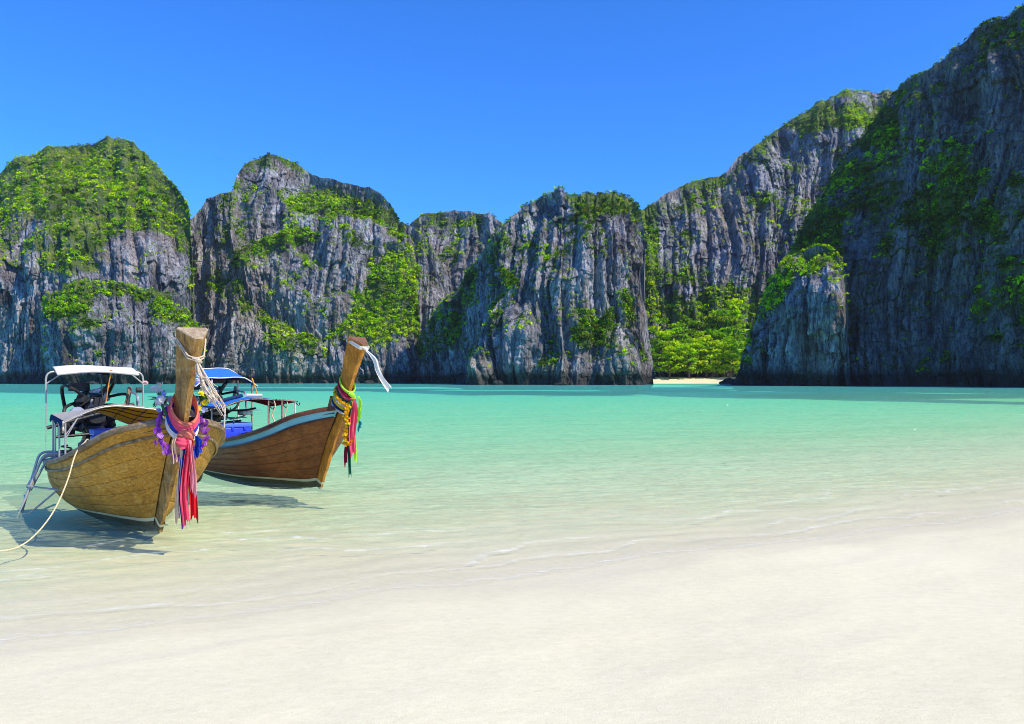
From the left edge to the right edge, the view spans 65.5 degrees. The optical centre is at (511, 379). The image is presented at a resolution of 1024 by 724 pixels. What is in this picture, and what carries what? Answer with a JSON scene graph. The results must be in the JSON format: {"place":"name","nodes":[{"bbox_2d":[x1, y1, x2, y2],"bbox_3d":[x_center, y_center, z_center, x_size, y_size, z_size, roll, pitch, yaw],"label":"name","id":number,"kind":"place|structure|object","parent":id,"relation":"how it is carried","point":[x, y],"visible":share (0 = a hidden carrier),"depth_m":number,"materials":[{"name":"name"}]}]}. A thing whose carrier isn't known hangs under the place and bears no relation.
{"place":"outdoors","nodes":[
{"label":"outdoors","id":0,"kind":"place"},
{"bbox_2d":[0,136,205,387],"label":"cliff","id":1,"kind":"structure","parent":0,"point":[22,330],"depth_m":390.94,"materials":[{"name":"grey stone"}]},
{"bbox_2d":[21,279,205,388],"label":"cliff","id":2,"kind":"structure","parent":0,"point":[146,348],"depth_m":347.36,"materials":[{"name":"grey stone"}]},
{"bbox_2d":[190,209,200,247],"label":"cliff","id":3,"kind":"structure","parent":0,"point":[192,223],"depth_m":535.12,"materials":[{"name":"stone"}]},
{"bbox_2d":[205,277,417,386],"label":"cliff","id":4,"kind":"structure","parent":0,"point":[260,365],"depth_m":412.93,"materials":[{"name":"stone"}]},
{"bbox_2d":[192,154,449,364],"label":"cliff","id":5,"kind":"structure","parent":0,"point":[317,324],"depth_m":445.04,"materials":[{"name":"grey stone"}]},
{"bbox_2d":[310,241,422,386],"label":"cliff","id":6,"kind":"structure","parent":0,"point":[398,361],"depth_m":414.71,"materials":[{"name":"grey stone"}]},
{"bbox_2d":[409,210,501,297],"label":"cliff","id":7,"kind":"structure","parent":0,"point":[466,260],"depth_m":464.98,"materials":[{"name":"grey stone"}]},
{"bbox_2d":[464,349,498,389],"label":"cliff","id":8,"kind":"structure","parent":0,"point":[480,375],"depth_m":303.91,"materials":[{"name":"stone"}]},
{"bbox_2d":[460,287,544,389],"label":"cliff","id":9,"kind":"structure","parent":0,"point":[516,353],"depth_m":310.35,"materials":[{"name":"grey stone"}]},
{"bbox_2d":[0,387,1023,723],"bbox_3d":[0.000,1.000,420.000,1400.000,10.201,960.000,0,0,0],"label":"beach","id":10,"kind":"structure","parent":0,"point":[712,555],"depth_m":8.69,"materials":[{"name":"beige sand"}]},
{"bbox_2d":[414,187,654,389],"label":"cliff","id":11,"kind":"structure","parent":0,"point":[604,279],"depth_m":327.38,"materials":[{"name":"grey stone"}]},
{"bbox_2d":[583,224,592,229],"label":"shrub","id":12,"kind":"object","parent":11,"relation":"on","point":[589,227],"visible":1,"depth_m":321.12,"materials":[{"name":"green plant"}]},
{"bbox_2d":[595,340,606,345],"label":"shrub","id":13,"kind":"object","parent":11,"relation":"on","point":[598,342],"visible":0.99,"depth_m":303.08,"materials":[{"name":"green plant"}]},
{"bbox_2d":[601,313,612,319],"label":"shrub","id":14,"kind":"object","parent":11,"relation":"on","point":[606,316],"visible":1,"depth_m":306.89,"materials":[{"name":"green plant"}]},
{"bbox_2d":[592,323,646,389],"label":"cliff","id":15,"kind":"structure","parent":0,"point":[617,373],"depth_m":298.79,"materials":[{"name":"stone"}]},
{"bbox_2d":[651,377,735,386],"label":"beach","id":16,"kind":"structure","parent":0,"point":[686,382],"depth_m":403.22,"materials":[{"name":"beige sand"}]},
{"bbox_2d":[651,348,663,374],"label":"beach tree","id":17,"kind":"object","parent":16,"relation":"on","point":[654,355],"visible":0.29,"depth_m":412.35,"materials":[{"name":"green plant"}]},
{"bbox_2d":[650,330,670,376],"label":"beach tree","id":18,"kind":"object","parent":16,"relation":"on","point":[657,343],"visible":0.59,"depth_m":422.15,"materials":[{"name":"green plant"}]},
{"bbox_2d":[648,317,678,376],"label":"beach tree","id":19,"kind":"object","parent":16,"relation":"on","point":[657,321],"visible":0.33,"depth_m":434.56,"materials":[{"name":"green plant"}]},
{"bbox_2d":[656,339,687,378],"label":"beach tree","id":20,"kind":"object","parent":16,"relation":"on","point":[671,360],"visible":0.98,"depth_m":410.81,"materials":[{"name":"green plant"}]},
{"bbox_2d":[661,327,695,376],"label":"beach tree","id":21,"kind":"object","parent":16,"relation":"on","point":[678,336],"visible":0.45,"depth_m":424.21,"materials":[{"name":"green plant"}]},
{"bbox_2d":[673,339,703,378],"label":"beach tree","id":22,"kind":"object","parent":16,"relation":"on","point":[689,351],"visible":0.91,"depth_m":412.59,"materials":[{"name":"green plant"}]},
{"bbox_2d":[674,317,709,376],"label":"beach tree","id":23,"kind":"object","parent":16,"relation":"on","point":[685,327],"visible":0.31,"depth_m":433.42,"materials":[{"name":"green plant"}]},
{"bbox_2d":[681,331,713,376],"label":"beach tree","id":24,"kind":"object","parent":16,"relation":"on","point":[698,335],"visible":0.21,"depth_m":425.40,"materials":[{"name":"green plant"}]},
{"bbox_2d":[694,335,722,377],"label":"beach tree","id":25,"kind":"object","parent":16,"relation":"on","point":[702,342],"visible":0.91,"depth_m":414.85,"materials":[{"name":"green plant"}]},
{"bbox_2d":[701,340,726,376],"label":"beach tree","id":26,"kind":"object","parent":16,"relation":"on","point":[718,362],"visible":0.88,"depth_m":413.64,"materials":[{"name":"green plant"}]},
{"bbox_2d":[700,308,736,376],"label":"beach tree","id":27,"kind":"object","parent":16,"relation":"on","point":[720,313],"visible":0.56,"depth_m":429.39,"materials":[{"name":"green plant"}]},
{"bbox_2d":[708,331,736,376],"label":"beach tree","id":28,"kind":"object","parent":16,"relation":"on","point":[720,335],"visible":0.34,"depth_m":422.46,"materials":[{"name":"green plant"}]},
{"bbox_2d":[718,338,741,376],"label":"beach tree","id":29,"kind":"object","parent":16,"relation":"on","point":[728,365],"visible":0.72,"depth_m":412.39,"materials":[{"name":"green plant"}]},
{"bbox_2d":[720,298,749,376],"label":"beach tree","id":30,"kind":"object","parent":16,"relation":"on","point":[735,311],"visible":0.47,"depth_m":430.36,"materials":[{"name":"green plant"}]},
{"bbox_2d":[729,336,748,369],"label":"beach tree","id":31,"kind":"object","parent":16,"relation":"on","point":[740,343],"visible":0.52,"depth_m":408.04,"materials":[{"name":"green plant"}]},
{"bbox_2d":[640,90,891,376],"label":"cliff","id":32,"kind":"structure","parent":0,"point":[735,251],"depth_m":466.91,"materials":[{"name":"grey stone"}]},
{"bbox_2d":[0,3,1023,371],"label":"undergrowth","id":33,"kind":"object","parent":32,"relation":"on","point":[894,129],"visible":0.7,"depth_m":366.70,"materials":[{"name":"green plant"}]},
{"bbox_2d":[730,246,853,392],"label":"cliff","id":34,"kind":"structure","parent":0,"point":[805,323],"depth_m":254.33,"materials":[{"name":"grey stone"}]},
{"bbox_2d":[778,284,786,290],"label":"shrub","id":35,"kind":"object","parent":34,"relation":"on","point":[780,288],"visible":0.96,"depth_m":264.93,"materials":[{"name":"green plant"}]},
{"bbox_2d":[781,278,791,284],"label":"shrub","id":36,"kind":"object","parent":34,"relation":"on","point":[787,281],"visible":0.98,"depth_m":263.92,"materials":[{"name":"green plant"}]},
{"bbox_2d":[733,5,1023,394],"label":"cliff","id":37,"kind":"structure","parent":0,"point":[970,364],"depth_m":251.47,"materials":[{"name":"stone"}]},
{"bbox_2d":[847,202,859,208],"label":"shrub","id":38,"kind":"object","parent":37,"relation":"on","point":[854,204],"visible":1,"depth_m":284.10,"materials":[{"name":"green plant"}]},
{"bbox_2d":[875,195,886,201],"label":"shrub","id":39,"kind":"object","parent":37,"relation":"on","point":[878,196],"visible":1,"depth_m":278.68,"materials":[{"name":"green plant"}]},
{"bbox_2d":[944,168,957,176],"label":"shrub","id":40,"kind":"object","parent":37,"relation":"on","point":[951,171],"visible":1,"depth_m":248.49,"materials":[{"name":"green plant"}]},
{"bbox_2d":[946,216,959,224],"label":"shrub","id":41,"kind":"object","parent":37,"relation":"on","point":[949,220],"visible":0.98,"depth_m":243.16,"materials":[{"name":"green plant"}]},
{"bbox_2d":[988,220,1002,227],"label":"shrub","id":42,"kind":"object","parent":37,"relation":"on","point":[995,222],"visible":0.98,"depth_m":226.12,"materials":[{"name":"green plant"}]},
{"bbox_2d":[991,229,1006,235],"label":"shrub","id":43,"kind":"object","parent":37,"relation":"on","point":[994,233],"visible":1,"depth_m":226.24,"materials":[{"name":"green plant"}]},
{"bbox_2d":[998,260,1013,266],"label":"shrub","id":44,"kind":"object","parent":37,"relation":"on","point":[1008,262],"visible":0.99,"depth_m":220.08,"materials":[{"name":"green plant"}]},
{"bbox_3d":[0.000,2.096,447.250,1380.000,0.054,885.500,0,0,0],"label":"water","id":45,"kind":"structure","parent":0,"visible":0},
{"bbox_2d":[43,327,225,531],"bbox_3d":[-6.828,0.841,13.567,2.036,2.984,9.767,0,0,-38],"label":"longtail boat","id":46,"kind":"object","parent":45,"relation":"on","point":[125,477],"visible":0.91,"depth_m":11.09,"materials":[{"name":"brown wood"}]},
{"bbox_2d":[16,450,63,517],"bbox_3d":[-7.574,1.709,12.962,0.830,1.036,1.033,0,0,-23],"label":"boarding ladder","id":47,"kind":"object","parent":46,"relation":"attached to","point":[30,486],"visible":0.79,"depth_m":12.91,"materials":[{"name":"metal"}]},
{"bbox_2d":[0,439,88,551],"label":"mooring rope","id":48,"kind":"object","parent":46,"relation":"attached to","point":[37,532],"visible":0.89,"depth_m":10.26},
{"bbox_2d":[89,428,112,438],"bbox_3d":[-7.049,1.146,14.111,0.735,0.549,0.425,0,0,-38],"label":"cool box","id":49,"kind":"object","parent":46,"relation":"in","point":[94,432],"visible":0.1,"depth_m":13.85,"materials":[{"name":"blue plastic"}]},
{"bbox_2d":[142,381,173,419],"bbox_3d":[-4.502,0.300,10.168,0.369,0.575,0.244,0,0,-1],"label":"flower bouquet","id":50,"kind":"object","parent":46,"relation":"attached to","point":[162,399],"visible":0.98,"depth_m":10.13,"materials":[{"name":"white plant"}]},
{"bbox_2d":[153,406,209,460],"bbox_3d":[-4.276,0.655,10.305,0.701,0.796,0.427,0,0,-38],"label":"orchid garland","id":51,"kind":"object","parent":46,"relation":"attached to","point":[167,450],"visible":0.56,"depth_m":10.14,"materials":[{"name":"purple plant"}]},
{"bbox_2d":[165,393,202,528],"bbox_3d":[-4.189,1.017,10.182,0.416,1.816,0.523,0,0,-38],"label":"ribbon bundle","id":52,"kind":"object","parent":46,"relation":"attached to","point":[183,435],"visible":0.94,"depth_m":10.08,"materials":[{"name":"pink fabric"}]},
{"bbox_2d":[176,338,225,415],"bbox_3d":[-3.865,-0.046,9.898,0.562,1.017,0.352,0,0,20],"label":"cord tassel","id":53,"kind":"object","parent":46,"relation":"attached to","point":[202,376],"visible":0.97,"depth_m":9.79,"materials":[{"name":"white fabric"}]},
{"bbox_2d":[195,378,216,414],"bbox_3d":[-4.020,0.275,10.443,0.330,0.586,0.291,0,0,-38],"label":"flower bouquet","id":54,"kind":"object","parent":46,"relation":"attached to","point":[203,399],"visible":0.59,"depth_m":10.41,"materials":[{"name":"yellow plant"}]},
{"bbox_2d":[189,336,367,488],"bbox_3d":[-6.027,0.788,17.806,2.036,3.149,9.505,0,0,-45],"label":"longtail boat","id":55,"kind":"object","parent":45,"relation":"on","point":[295,450],"visible":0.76,"depth_m":15.54,"materials":[{"name":"brown wood"}]},
{"bbox_2d":[220,422,251,436],"bbox_3d":[-6.093,1.195,17.505,0.691,0.490,0.467,0,0,-45],"label":"cool box","id":56,"kind":"object","parent":55,"relation":"in","point":[234,428],"visible":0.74,"depth_m":17.32,"materials":[{"name":"blue plastic"}]},
{"bbox_2d":[333,386,354,446],"bbox_3d":[-3.137,0.663,14.858,0.420,1.151,0.566,0,0,-2],"label":"marigold garland","id":57,"kind":"object","parent":55,"relation":"hanging from","point":[346,424],"visible":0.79,"depth_m":14.65,"materials":[{"name":"yellow plant"}]},
{"bbox_2d":[331,378,361,477],"bbox_3d":[-3.108,0.863,14.885,0.686,1.970,0.360,0,0,45],"label":"ribbon bundle","id":58,"kind":"object","parent":55,"relation":"attached to","point":[354,413],"visible":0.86,"depth_m":14.73,"materials":[{"name":"multicoloured fabric"}]},
{"bbox_2d":[346,340,391,391],"bbox_3d":[-2.550,-0.261,14.330,1.004,0.997,0.376,0,0,45],"label":"prow scarf","id":59,"kind":"object","parent":55,"relation":"attached to","point":[385,383],"visible":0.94,"depth_m":14.17,"materials":[{"name":"white fabric"}]},
{"bbox_2d":[364,380,374,384],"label":"boulder","id":60,"kind":"object","parent":45,"relation":"in","point":[368,382],"visible":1,"depth_m":396.65,"materials":[{"name":"grey stone"}]},
{"bbox_2d":[493,380,502,387],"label":"boulder","id":61,"kind":"object","parent":45,"relation":"in","point":[498,383],"visible":1,"depth_m":298.77,"materials":[{"name":"grey stone"}]},
{"bbox_2d":[554,382,567,386],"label":"boulder","id":62,"kind":"object","parent":45,"relation":"in","point":[561,384],"visible":1,"depth_m":281.75,"materials":[{"name":"grey stone"}]},
{"bbox_2d":[721,378,733,386],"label":"boulder","id":63,"kind":"object","parent":45,"relation":"in","point":[726,382],"visible":0.64,"depth_m":382.38,"materials":[{"name":"grey stone"}]}
]}

